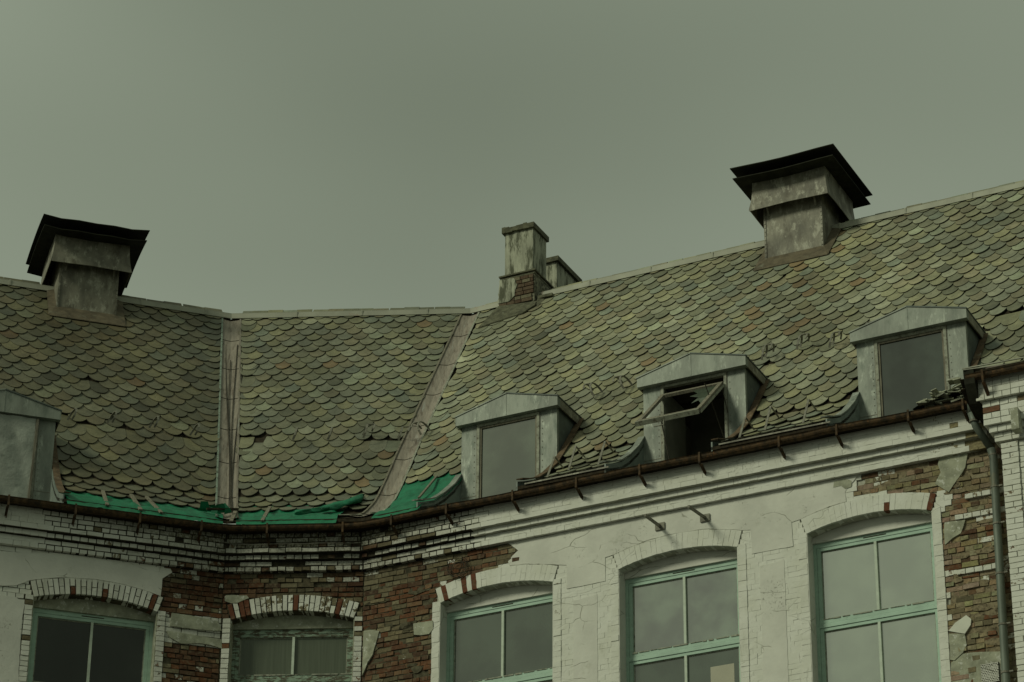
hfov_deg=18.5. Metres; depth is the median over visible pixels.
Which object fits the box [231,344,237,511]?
cable
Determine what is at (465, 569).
wire coil
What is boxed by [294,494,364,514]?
tarpaulin
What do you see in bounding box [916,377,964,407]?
slate rubble
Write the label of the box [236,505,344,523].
tarpaulin
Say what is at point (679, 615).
window
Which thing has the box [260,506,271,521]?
lath
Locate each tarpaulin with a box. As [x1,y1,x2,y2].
[61,490,222,523]
[198,501,231,514]
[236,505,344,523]
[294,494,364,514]
[372,472,461,517]
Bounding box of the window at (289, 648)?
[228,615,354,681]
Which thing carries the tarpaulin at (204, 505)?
on the brick building
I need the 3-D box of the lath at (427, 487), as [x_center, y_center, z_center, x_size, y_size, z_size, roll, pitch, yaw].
[-1.232,2.135,46.035,0.036,0.648,0.670,-10,-29,19]
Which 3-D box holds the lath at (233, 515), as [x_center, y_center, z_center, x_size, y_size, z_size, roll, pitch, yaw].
[-4.023,2.510,45.579,0.059,0.635,0.876,0,-28,0]
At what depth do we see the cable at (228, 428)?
49.06 m
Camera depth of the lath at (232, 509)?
45.47 m
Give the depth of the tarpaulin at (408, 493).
46.11 m
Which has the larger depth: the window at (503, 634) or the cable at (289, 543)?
the cable at (289, 543)
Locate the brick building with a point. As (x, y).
(744, 462)
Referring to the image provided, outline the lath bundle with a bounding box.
[337,514,362,517]
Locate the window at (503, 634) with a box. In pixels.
[438,585,552,681]
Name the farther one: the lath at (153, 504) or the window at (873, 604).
the lath at (153, 504)
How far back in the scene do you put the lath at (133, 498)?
45.29 m
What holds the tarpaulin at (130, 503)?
on the brick building
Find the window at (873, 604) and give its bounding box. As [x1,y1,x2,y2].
[806,510,941,681]
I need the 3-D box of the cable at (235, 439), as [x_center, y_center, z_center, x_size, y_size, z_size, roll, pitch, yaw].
[-4.259,1.410,48.652,0.048,4.407,3.671,3,-28,-4]
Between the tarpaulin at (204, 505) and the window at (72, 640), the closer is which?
the window at (72, 640)
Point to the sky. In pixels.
(272, 154)
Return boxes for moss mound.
[913,383,961,409]
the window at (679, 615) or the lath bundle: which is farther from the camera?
the lath bundle
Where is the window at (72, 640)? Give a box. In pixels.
[26,597,156,681]
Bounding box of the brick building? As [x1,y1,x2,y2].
[0,144,1023,681]
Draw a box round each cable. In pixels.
[222,541,360,544]
[226,376,229,506]
[228,360,231,506]
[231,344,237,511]
[231,360,242,507]
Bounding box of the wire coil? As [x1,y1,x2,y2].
[446,556,468,577]
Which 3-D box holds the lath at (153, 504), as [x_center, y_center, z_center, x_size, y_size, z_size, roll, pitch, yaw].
[-5.155,2.356,45.304,0.051,0.635,0.878,11,-30,-20]
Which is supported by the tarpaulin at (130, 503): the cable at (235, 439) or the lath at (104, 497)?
the lath at (104, 497)
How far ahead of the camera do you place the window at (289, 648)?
44.63 m
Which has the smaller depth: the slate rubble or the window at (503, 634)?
the slate rubble
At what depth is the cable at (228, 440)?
48.53 m
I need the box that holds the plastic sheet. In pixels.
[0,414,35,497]
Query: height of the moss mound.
0.557 m
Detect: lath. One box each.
[101,490,108,505]
[129,494,142,510]
[145,496,162,512]
[206,508,238,510]
[229,507,238,521]
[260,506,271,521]
[418,476,437,498]
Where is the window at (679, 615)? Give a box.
[618,547,740,681]

